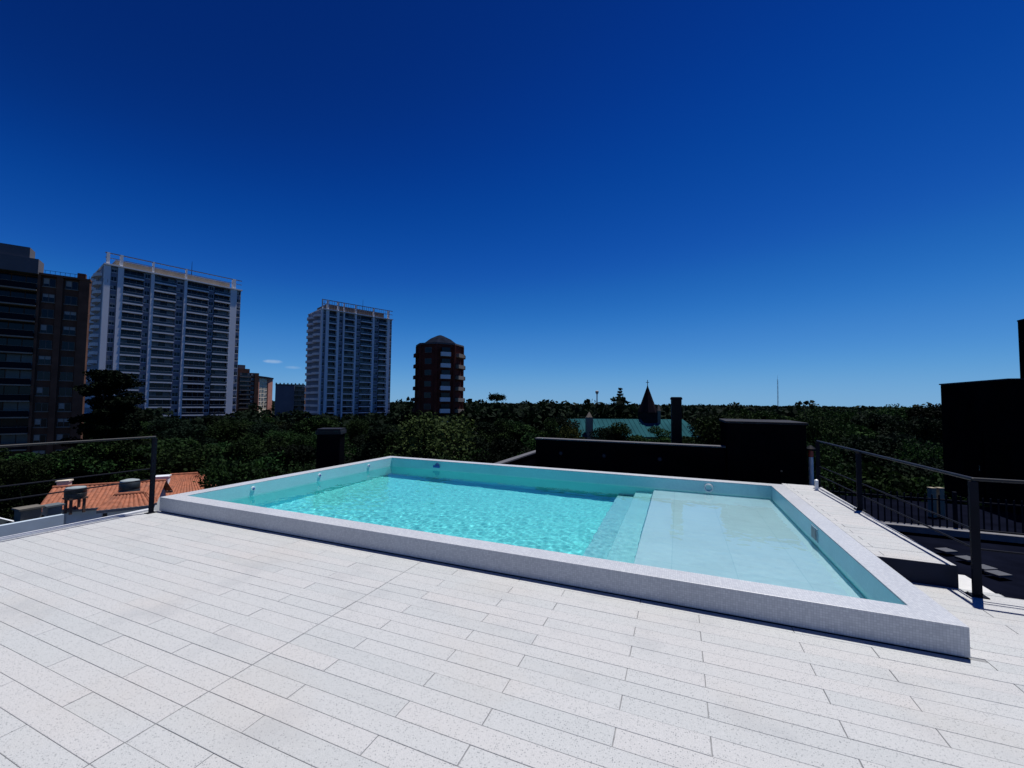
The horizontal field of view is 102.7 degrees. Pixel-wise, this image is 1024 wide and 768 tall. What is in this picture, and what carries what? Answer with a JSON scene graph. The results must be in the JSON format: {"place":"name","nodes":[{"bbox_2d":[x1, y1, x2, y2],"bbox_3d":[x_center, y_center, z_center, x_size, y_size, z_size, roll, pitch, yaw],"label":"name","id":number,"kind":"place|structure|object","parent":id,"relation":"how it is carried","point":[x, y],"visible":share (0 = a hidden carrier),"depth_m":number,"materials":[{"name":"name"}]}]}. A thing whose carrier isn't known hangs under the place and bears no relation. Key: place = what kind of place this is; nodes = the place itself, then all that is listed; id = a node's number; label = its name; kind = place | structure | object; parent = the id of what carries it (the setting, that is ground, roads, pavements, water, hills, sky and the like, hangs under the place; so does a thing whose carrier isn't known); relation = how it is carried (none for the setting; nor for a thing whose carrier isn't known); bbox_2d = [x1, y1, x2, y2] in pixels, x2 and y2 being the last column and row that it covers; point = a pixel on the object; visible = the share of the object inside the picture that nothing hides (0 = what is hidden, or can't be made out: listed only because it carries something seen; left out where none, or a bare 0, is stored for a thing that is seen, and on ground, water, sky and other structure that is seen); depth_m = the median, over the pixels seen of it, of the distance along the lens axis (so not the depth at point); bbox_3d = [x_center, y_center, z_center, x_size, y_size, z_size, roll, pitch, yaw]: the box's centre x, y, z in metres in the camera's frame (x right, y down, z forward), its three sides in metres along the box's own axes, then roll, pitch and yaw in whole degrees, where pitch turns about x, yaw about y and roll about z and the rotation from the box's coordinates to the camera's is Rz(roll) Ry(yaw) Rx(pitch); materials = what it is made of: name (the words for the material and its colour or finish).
{"place":"outdoors","nodes":[
{"label":"outdoors","id":0,"kind":"place"},
{"bbox_2d":[0,502,64,536],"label":"flat roof house","id":1,"kind":"structure","parent":0,"point":[28,518],"depth_m":17.68,"materials":[{"name":"concrete"}]},
{"bbox_2d":[40,479,172,524],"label":"tiled house","id":2,"kind":"structure","parent":0,"point":[97,498],"depth_m":27.62,"materials":[{"name":"tile"}]},
{"bbox_2d":[62,486,87,514],"bbox_3d":[-28.029,7.420,26.275,1.040,1.667,1.029,0,-3,22],"label":"water tank","id":3,"kind":"object","parent":2,"relation":"on","point":[71,496],"visible":0.97,"depth_m":26.04,"materials":[{"name":"metal"}]},
{"bbox_2d":[96,491,157,515],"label":"tiled house","id":4,"kind":"structure","parent":0,"point":[119,503],"depth_m":22.05,"materials":[{"name":"tile"}]},
{"bbox_2d":[118,478,140,492],"bbox_3d":[-26.061,7.550,27.872,1.102,2.146,1.091,0,-3,22],"label":"chimney","id":5,"kind":"object","parent":4,"relation":"on","point":[130,487],"visible":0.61,"depth_m":27.54,"materials":[{"name":"concrete"}]},
{"bbox_2d":[236,365,258,413],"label":"apartment building","id":6,"kind":"structure","parent":0,"point":[247,386],"depth_m":274.35,"materials":[{"name":"brown brick"}]},
{"bbox_2d":[274,383,305,418],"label":"grey block","id":7,"kind":"structure","parent":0,"point":[289,397],"depth_m":242.60,"materials":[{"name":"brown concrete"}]},
{"bbox_2d":[0,0,1023,407],"label":"sky","id":8,"kind":"structure","parent":0,"point":[705,202],"materials":[{"name":"blue"}]},
{"bbox_2d":[558,380,700,439],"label":"church","id":9,"kind":"structure","parent":0,"point":[649,414],"depth_m":88.59,"materials":[{"name":"stone"}]},
{"bbox_2d":[794,406,825,417],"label":"leafy tree","id":10,"kind":"object","parent":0,"point":[817,410],"visible":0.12,"depth_m":101.83,"materials":[{"name":"green plant"}]},
{"label":"ground","id":11,"kind":"structure","parent":0,"visible":0},
{"bbox_2d":[0,459,29,508],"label":"leafy tree","id":12,"kind":"object","parent":11,"relation":"on","point":[4,461],"visible":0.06,"depth_m":43.24,"materials":[{"name":"green plant"}]},
{"bbox_2d":[6,452,41,461],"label":"leafy tree","id":13,"kind":"object","parent":11,"relation":"on","point":[25,456],"visible":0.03,"depth_m":47.77,"materials":[{"name":"green plant"}]},
{"bbox_2d":[0,454,74,519],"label":"leafy tree","id":14,"kind":"object","parent":11,"relation":"on","point":[18,473],"visible":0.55,"depth_m":35.13,"materials":[{"name":"green plant"}]},
{"bbox_2d":[13,454,74,502],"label":"leafy tree","id":15,"kind":"object","parent":11,"relation":"on","point":[39,457],"visible":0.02,"depth_m":40.02,"materials":[{"name":"green plant"}]},
{"bbox_2d":[0,243,98,460],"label":"brown block","id":16,"kind":"structure","parent":11,"relation":"on","point":[44,326],"depth_m":72.82,"materials":[{"name":"brick"}]},
{"bbox_2d":[37,371,50,380],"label":"window","id":17,"kind":"structure","parent":16,"relation":"in","point":[41,375],"depth_m":73.02,"materials":[{"name":"black glass"}]},
{"bbox_2d":[36,453,123,498],"bbox_3d":[-40.225,11.155,38.251,5.596,9.533,6.441,1,-3,-6],"label":"leafy tree","id":18,"kind":"object","parent":11,"relation":"on","point":[63,471],"visible":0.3,"depth_m":37.34,"materials":[{"name":"green plant"}]},
{"bbox_2d":[58,438,136,484],"bbox_3d":[-40.120,10.600,39.436,6.372,10.772,5.536,-1,-3,24],"label":"leafy tree","id":19,"kind":"object","parent":11,"relation":"on","point":[88,449],"visible":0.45,"depth_m":38.44,"materials":[{"name":"green plant"}]},
{"bbox_2d":[57,369,156,447],"bbox_3d":[-58.773,7.282,59.968,10.582,18.847,8.744,0,-3,18],"label":"cedar tree","id":20,"kind":"object","parent":11,"relation":"on","point":[109,417],"visible":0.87,"depth_m":58.71,"materials":[{"name":"green plant"}]},
{"bbox_2d":[75,440,169,483],"bbox_3d":[-38.608,10.700,41.339,6.698,10.761,8.056,2,-3,-29],"label":"leafy tree","id":21,"kind":"object","parent":11,"relation":"on","point":[128,446],"visible":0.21,"depth_m":39.76,"materials":[{"name":"green plant"}]},
{"bbox_2d":[119,437,201,474],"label":"leafy tree","id":22,"kind":"object","parent":11,"relation":"on","point":[141,451],"visible":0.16,"depth_m":43.05,"materials":[{"name":"green plant"}]},
{"bbox_2d":[84,252,242,420],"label":"apartment tower","id":23,"kind":"structure","parent":11,"relation":"on","point":[170,338],"depth_m":145.98,"materials":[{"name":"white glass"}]},
{"bbox_2d":[147,416,191,439],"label":"leafy tree","id":24,"kind":"object","parent":11,"relation":"on","point":[168,423],"visible":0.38,"depth_m":74.89,"materials":[{"name":"green plant"}]},
{"bbox_2d":[133,441,229,479],"bbox_3d":[-31.027,10.772,38.767,7.086,10.566,7.526,0,-3,7],"label":"leafy tree","id":25,"kind":"object","parent":11,"relation":"on","point":[185,458],"visible":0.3,"depth_m":37.65,"materials":[{"name":"green plant"}]},
{"bbox_2d":[155,472,211,495],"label":"tiled house","id":26,"kind":"structure","parent":11,"relation":"on","point":[178,483],"depth_m":33.68,"materials":[{"name":"tile"}]},
{"bbox_2d":[156,425,218,445],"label":"leafy tree","id":27,"kind":"object","parent":11,"relation":"on","point":[195,431],"visible":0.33,"depth_m":63.89,"materials":[{"name":"green plant"}]},
{"bbox_2d":[192,414,228,438],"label":"leafy tree","id":28,"kind":"object","parent":11,"relation":"on","point":[212,417],"visible":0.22,"depth_m":104.41,"materials":[{"name":"green plant"}]},
{"bbox_2d":[173,441,253,473],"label":"leafy tree","id":29,"kind":"object","parent":11,"relation":"on","point":[222,445],"visible":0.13,"depth_m":40.37,"materials":[{"name":"green plant"}]},
{"bbox_2d":[192,454,271,489],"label":"leafy tree","id":30,"kind":"object","parent":11,"relation":"on","point":[225,473],"visible":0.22,"depth_m":30.19,"materials":[{"name":"green plant"}]},
{"bbox_2d":[206,419,260,449],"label":"leafy tree","id":31,"kind":"object","parent":11,"relation":"on","point":[237,428],"visible":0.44,"depth_m":70.97,"materials":[{"name":"green plant"}]},
{"bbox_2d":[201,439,266,474],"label":"leafy tree","id":32,"kind":"object","parent":11,"relation":"on","point":[244,451],"visible":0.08,"depth_m":40.56,"materials":[{"name":"green plant"}]},
{"bbox_2d":[228,433,264,453],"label":"leafy tree","id":33,"kind":"object","parent":11,"relation":"on","point":[254,440],"visible":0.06,"depth_m":60.52,"materials":[{"name":"green plant"}]},
{"bbox_2d":[258,376,273,416],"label":"apartment building","id":34,"kind":"structure","parent":11,"relation":"on","point":[265,389],"depth_m":303.54,"materials":[{"name":"concrete"}]},
{"bbox_2d":[248,450,299,478],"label":"leafy tree","id":35,"kind":"object","parent":11,"relation":"on","point":[267,463],"visible":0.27,"depth_m":36.48,"materials":[{"name":"green plant"}]},
{"bbox_2d":[262,428,295,455],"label":"leafy tree","id":36,"kind":"object","parent":11,"relation":"on","point":[277,433],"visible":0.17,"depth_m":71.06,"materials":[{"name":"green plant"}]},
{"bbox_2d":[262,444,315,474],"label":"leafy tree","id":37,"kind":"object","parent":11,"relation":"on","point":[301,453],"visible":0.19,"depth_m":37.86,"materials":[{"name":"green plant"}]},
{"bbox_2d":[278,459,315,474],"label":"leafy tree","id":38,"kind":"object","parent":11,"relation":"on","point":[297,468],"visible":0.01,"depth_m":31.04,"materials":[{"name":"green plant"}]},
{"bbox_2d":[288,432,316,462],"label":"leafy tree","id":39,"kind":"object","parent":11,"relation":"on","point":[298,440],"visible":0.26,"depth_m":68.32,"materials":[{"name":"green plant"}]},
{"bbox_2d":[291,415,340,446],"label":"leafy tree","id":40,"kind":"object","parent":11,"relation":"on","point":[307,425],"visible":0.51,"depth_m":72.76,"materials":[{"name":"green plant"}]},
{"bbox_2d":[315,428,345,468],"bbox_3d":[-4.466,8.034,9.641,0.570,13.930,0.530,1,-3,-9],"label":"vent stack","id":41,"kind":"object","parent":11,"relation":"on","point":[330,447],"visible":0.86,"depth_m":9.71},
{"bbox_2d":[308,431,356,463],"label":"leafy tree","id":42,"kind":"object","parent":11,"relation":"on","point":[314,455],"visible":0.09,"depth_m":62.45,"materials":[{"name":"green plant"}]},
{"bbox_2d":[304,299,392,421],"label":"apartment tower","id":43,"kind":"structure","parent":11,"relation":"on","point":[348,361],"depth_m":196.62,"materials":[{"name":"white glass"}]},
{"bbox_2d":[342,417,371,444],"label":"leafy tree","id":44,"kind":"object","parent":11,"relation":"on","point":[355,425],"visible":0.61,"depth_m":90.38,"materials":[{"name":"green plant"}]},
{"bbox_2d":[345,434,371,461],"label":"leafy tree","id":45,"kind":"object","parent":11,"relation":"on","point":[360,440],"visible":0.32,"depth_m":70.06,"materials":[{"name":"green plant"}]},
{"bbox_2d":[355,425,405,460],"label":"leafy tree","id":46,"kind":"object","parent":11,"relation":"on","point":[376,447],"visible":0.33,"depth_m":52.00,"materials":[{"name":"green plant"}]},
{"bbox_2d":[374,431,439,458],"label":"leafy tree","id":47,"kind":"object","parent":11,"relation":"on","point":[389,441],"visible":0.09,"depth_m":50.56,"materials":[{"name":"green plant"}]},
{"bbox_2d":[386,410,476,460],"bbox_3d":[-7.631,9.542,41.385,10.389,13.788,10.805,2,-3,-33],"label":"leafy tree","id":48,"kind":"object","parent":11,"relation":"on","point":[419,435],"visible":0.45,"depth_m":39.80,"materials":[{"name":"green plant"}]},
{"bbox_2d":[412,335,465,456],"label":"octagonal tower","id":49,"kind":"structure","parent":11,"relation":"on","point":[438,376],"depth_m":105.21,"materials":[{"name":"red brick"}]},
{"bbox_2d":[448,437,492,457],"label":"leafy tree","id":50,"kind":"object","parent":11,"relation":"on","point":[481,445],"visible":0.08,"depth_m":46.45,"materials":[{"name":"green plant"}]},
{"bbox_2d":[455,448,492,462],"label":"leafy tree","id":51,"kind":"object","parent":11,"relation":"on","point":[472,453],"visible":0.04,"depth_m":39.73,"materials":[{"name":"green plant"}]},
{"bbox_2d":[466,421,502,445],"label":"leafy tree","id":52,"kind":"object","parent":11,"relation":"on","point":[489,428],"visible":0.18,"depth_m":68.20,"materials":[{"name":"green plant"}]},
{"bbox_2d":[466,449,513,462],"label":"leafy tree","id":53,"kind":"object","parent":11,"relation":"on","point":[498,457],"visible":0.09,"depth_m":36.49,"materials":[{"name":"green plant"}]},
{"bbox_2d":[476,418,517,449],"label":"leafy tree","id":54,"kind":"object","parent":11,"relation":"on","point":[505,434],"visible":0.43,"depth_m":66.19,"materials":[{"name":"green plant"}]},
{"bbox_2d":[83,395,932,450],"bbox_3d":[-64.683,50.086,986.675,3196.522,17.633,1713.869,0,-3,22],"label":"woodland","id":55,"kind":"object","parent":11,"relation":"on","point":[490,412],"visible":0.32,"depth_m":109.92,"materials":[{"name":"green plant"}]},
{"bbox_2d":[494,450,535,466],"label":"roof","id":56,"kind":"structure","parent":11,"relation":"on","point":[527,459],"depth_m":12.28,"materials":[{"name":"concrete"}]},
{"bbox_2d":[535,437,725,479],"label":"parapet wall","id":57,"kind":"structure","parent":56,"relation":"on","point":[701,461],"depth_m":9.88,"materials":[{"name":"paint"}]},
{"bbox_2d":[670,397,681,443],"bbox_3d":[4.396,1.559,10.943,0.280,2.420,0.280,0,-3,16],"label":"flue","id":58,"kind":"object","parent":56,"relation":"on","point":[676,419],"visible":0.6,"depth_m":10.85,"materials":[{"name":"paint"}]},
{"bbox_2d":[719,419,807,484],"bbox_3d":[5.718,1.782,9.464,1.520,1.870,1.675,0,-3,22],"label":"plant room","id":59,"kind":"object","parent":56,"relation":"on","point":[766,451],"visible":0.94,"depth_m":8.74,"materials":[{"name":"paint"}]},
{"bbox_2d":[742,433,785,483],"bbox_3d":[5.363,1.859,8.723,0.800,1.600,0.043,0,-3,22],"label":"door","id":60,"kind":"structure","parent":59,"relation":"in","point":[763,455],"depth_m":8.73,"materials":[{"name":"black metal"}]},
{"bbox_2d":[807,445,815,485],"bbox_3d":[6.447,2.011,8.821,0.200,1.370,0.200,0,-3,22],"label":"vent pipe","id":61,"kind":"object","parent":56,"relation":"on","point":[810,449],"visible":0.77,"depth_m":8.80,"materials":[{"name":"white plastic"}]},
{"bbox_2d":[499,420,536,453],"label":"leafy tree","id":62,"kind":"object","parent":11,"relation":"on","point":[520,429],"visible":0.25,"depth_m":68.60,"materials":[{"name":"green plant"}]},
{"bbox_2d":[513,432,539,456],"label":"leafy tree","id":63,"kind":"object","parent":11,"relation":"on","point":[531,445],"visible":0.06,"depth_m":47.44,"materials":[{"name":"green plant"}]},
{"bbox_2d":[519,417,561,449],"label":"leafy tree","id":64,"kind":"object","parent":11,"relation":"on","point":[550,425],"visible":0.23,"depth_m":66.90,"materials":[{"name":"green plant"}]},
{"bbox_2d":[540,416,579,436],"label":"leafy tree","id":65,"kind":"object","parent":11,"relation":"on","point":[562,422],"visible":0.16,"depth_m":77.45,"materials":[{"name":"green plant"}]},
{"bbox_2d":[556,424,584,438],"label":"leafy tree","id":66,"kind":"object","parent":11,"relation":"on","point":[574,431],"visible":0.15,"depth_m":54.80,"materials":[{"name":"green plant"}]},
{"bbox_2d":[589,426,627,440],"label":"leafy tree","id":67,"kind":"object","parent":11,"relation":"on","point":[604,433],"visible":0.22,"depth_m":64.40,"materials":[{"name":"green plant"}]},
{"bbox_2d":[610,422,659,442],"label":"leafy tree","id":68,"kind":"object","parent":11,"relation":"on","point":[623,429],"visible":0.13,"depth_m":62.32,"materials":[{"name":"green plant"}]},
{"bbox_2d":[634,426,670,442],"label":"leafy tree","id":69,"kind":"object","parent":11,"relation":"on","point":[662,438],"visible":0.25,"depth_m":76.74,"materials":[{"name":"green plant"}]},
{"bbox_2d":[688,413,718,440],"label":"leafy tree","id":70,"kind":"object","parent":11,"relation":"on","point":[690,422],"visible":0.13,"depth_m":88.59,"materials":[{"name":"green plant"}]},
{"bbox_2d":[683,408,758,444],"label":"leafy tree","id":71,"kind":"object","parent":11,"relation":"on","point":[710,426],"visible":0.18,"depth_m":48.95,"materials":[{"name":"green plant"}]},
{"bbox_2d":[749,411,793,419],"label":"leafy tree","id":72,"kind":"object","parent":11,"relation":"on","point":[768,415],"visible":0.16,"depth_m":68.69,"materials":[{"name":"green plant"}]},
{"bbox_2d":[794,412,851,476],"bbox_3d":[31.442,9.747,41.013,6.301,14.184,5.453,1,-3,-10],"label":"leafy tree","id":73,"kind":"object","parent":11,"relation":"on","point":[813,428],"visible":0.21,"depth_m":40.88,"materials":[{"name":"green plant"}]},
{"bbox_2d":[806,433,850,484],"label":"leafy tree","id":74,"kind":"object","parent":11,"relation":"on","point":[829,456],"visible":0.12,"depth_m":32.78,"materials":[{"name":"green plant"}]},
{"bbox_2d":[820,406,864,431],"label":"leafy tree","id":75,"kind":"object","parent":11,"relation":"on","point":[844,417],"visible":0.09,"depth_m":59.93,"materials":[{"name":"green plant"}]},
{"bbox_2d":[831,423,884,439],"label":"leafy tree","id":76,"kind":"object","parent":11,"relation":"on","point":[857,430],"visible":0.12,"depth_m":46.53,"materials":[{"name":"green plant"}]},
{"bbox_2d":[814,463,906,495],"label":"leafy tree","id":77,"kind":"object","parent":11,"relation":"on","point":[829,478],"visible":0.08,"depth_m":27.19,"materials":[{"name":"green plant"}]},
{"bbox_2d":[820,434,913,470],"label":"leafy tree","id":78,"kind":"object","parent":11,"relation":"on","point":[865,444],"visible":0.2,"depth_m":35.55,"materials":[{"name":"green plant"}]},
{"bbox_2d":[826,460,914,500],"bbox_3d":[23.734,10.594,26.683,5.670,11.030,6.526,1,-3,-12],"label":"leafy tree","id":79,"kind":"object","parent":11,"relation":"on","point":[896,483],"visible":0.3,"depth_m":26.19,"materials":[{"name":"green plant"}]},
{"bbox_2d":[850,411,906,436],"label":"leafy tree","id":80,"kind":"object","parent":11,"relation":"on","point":[873,421],"visible":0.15,"depth_m":48.28,"materials":[{"name":"green plant"}]},
{"bbox_2d":[870,431,936,461],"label":"leafy tree","id":81,"kind":"object","parent":11,"relation":"on","point":[901,438],"visible":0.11,"depth_m":36.01,"materials":[{"name":"green plant"}]},
{"bbox_2d":[879,406,933,423],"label":"leafy tree","id":82,"kind":"object","parent":11,"relation":"on","point":[901,412],"visible":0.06,"depth_m":62.70,"materials":[{"name":"green plant"}]},
{"bbox_2d":[880,458,943,479],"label":"leafy tree","id":83,"kind":"object","parent":11,"relation":"on","point":[905,470],"visible":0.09,"depth_m":28.50,"materials":[{"name":"green plant"}]},
{"bbox_2d":[885,437,943,469],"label":"leafy tree","id":84,"kind":"object","parent":11,"relation":"on","point":[937,452],"visible":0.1,"depth_m":31.59,"materials":[{"name":"green plant"}]},
{"bbox_2d":[905,416,942,455],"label":"leafy tree","id":85,"kind":"object","parent":11,"relation":"on","point":[931,428],"visible":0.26,"depth_m":42.30,"materials":[{"name":"green plant"}]},
{"bbox_2d":[906,406,941,435],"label":"leafy tree","id":86,"kind":"object","parent":11,"relation":"on","point":[930,414],"visible":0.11,"depth_m":59.38,"materials":[{"name":"green plant"}]},
{"bbox_2d":[836,495,1023,599],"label":"terrace","id":87,"kind":"structure","parent":11,"relation":"on","point":[1013,586],"depth_m":8.50,"materials":[{"name":"concrete"}]},
{"bbox_2d":[826,487,1023,532],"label":"picket fence","id":88,"kind":"object","parent":87,"relation":"on","point":[954,500],"visible":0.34,"depth_m":9.03,"materials":[{"name":"metal"}]},
{"bbox_2d":[927,487,936,517],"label":"gate pillar","id":89,"kind":"structure","parent":87,"relation":"on","point":[931,490],"depth_m":10.43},
{"bbox_2d":[935,487,944,517],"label":"gate pillar","id":90,"kind":"structure","parent":87,"relation":"on","point":[940,491],"depth_m":10.43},
{"bbox_2d":[880,521,1023,543],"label":"kerb wall","id":91,"kind":"structure","parent":87,"relation":"on","point":[949,531],"depth_m":8.75,"materials":[{"name":"concrete"}]},
{"bbox_2d":[939,378,1023,513],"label":"machine house","id":92,"kind":"structure","parent":87,"relation":"on","point":[982,428],"depth_m":11.85,"materials":[{"name":"paint"}]},
{"bbox_2d":[962,430,985,501],"bbox_3d":[13.905,2.445,12.354,0.048,2.050,0.900,0,-3,22],"label":"door","id":93,"kind":"structure","parent":92,"relation":"in","point":[973,452],"depth_m":12.32,"materials":[{"name":"metal"}]},
{"bbox_2d":[1017,319,1023,377],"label":"chimney","id":94,"kind":"object","parent":92,"relation":"on","point":[1021,338],"visible":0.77,"depth_m":13.04,"materials":[{"name":"paint"}]},
{"bbox_2d":[984,570,1012,577],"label":"stepping slab","id":95,"kind":"structure","parent":87,"relation":"on","point":[998,573],"depth_m":6.71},
{"bbox_2d":[904,472,989,506],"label":"leafy tree","id":96,"kind":"object","parent":11,"relation":"on","point":[923,483],"visible":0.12,"depth_m":24.82,"materials":[{"name":"green plant"}]},
{"bbox_3d":[1.853,8.362,1.815,16.050,12.700,11.970,0,-3,22],"label":"apartment block","id":97,"kind":"object","parent":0,"visible":0},
{"bbox_2d":[0,483,1023,767],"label":"roof deck","id":98,"kind":"structure","parent":97,"relation":"on","point":[158,639],"depth_m":2.45,"materials":[{"name":"tile"}]},
{"bbox_2d":[0,508,147,540],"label":"deck edge","id":99,"kind":"object","parent":98,"relation":"attached to","point":[65,526],"depth_m":5.08,"materials":[{"name":"stone"}]},
{"bbox_2d":[0,436,156,513],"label":"railing","id":100,"kind":"object","parent":98,"relation":"on","point":[152,468],"visible":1,"depth_m":5.37,"materials":[{"name":"metal"}]},
{"bbox_2d":[814,440,1023,599],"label":"railing","id":101,"kind":"object","parent":98,"relation":"on","point":[975,539],"visible":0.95,"depth_m":3.52,"materials":[{"name":"metal"}]},
{"bbox_2d":[159,456,970,658],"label":"swimming pool","id":102,"kind":"structure","parent":97,"relation":"on","point":[899,610],"depth_m":3.77,"materials":[{"name":"white tile"}]},
{"bbox_2d":[226,466,873,599],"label":"water","id":103,"kind":"structure","parent":102,"relation":"in","point":[766,540],"depth_m":5.72,"materials":[{"name":"liquid"}]},
{"bbox_2d":[806,498,993,592],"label":"raised walkway","id":104,"kind":"structure","parent":97,"relation":"on","point":[943,575],"depth_m":3.71,"materials":[{"name":"concrete"}]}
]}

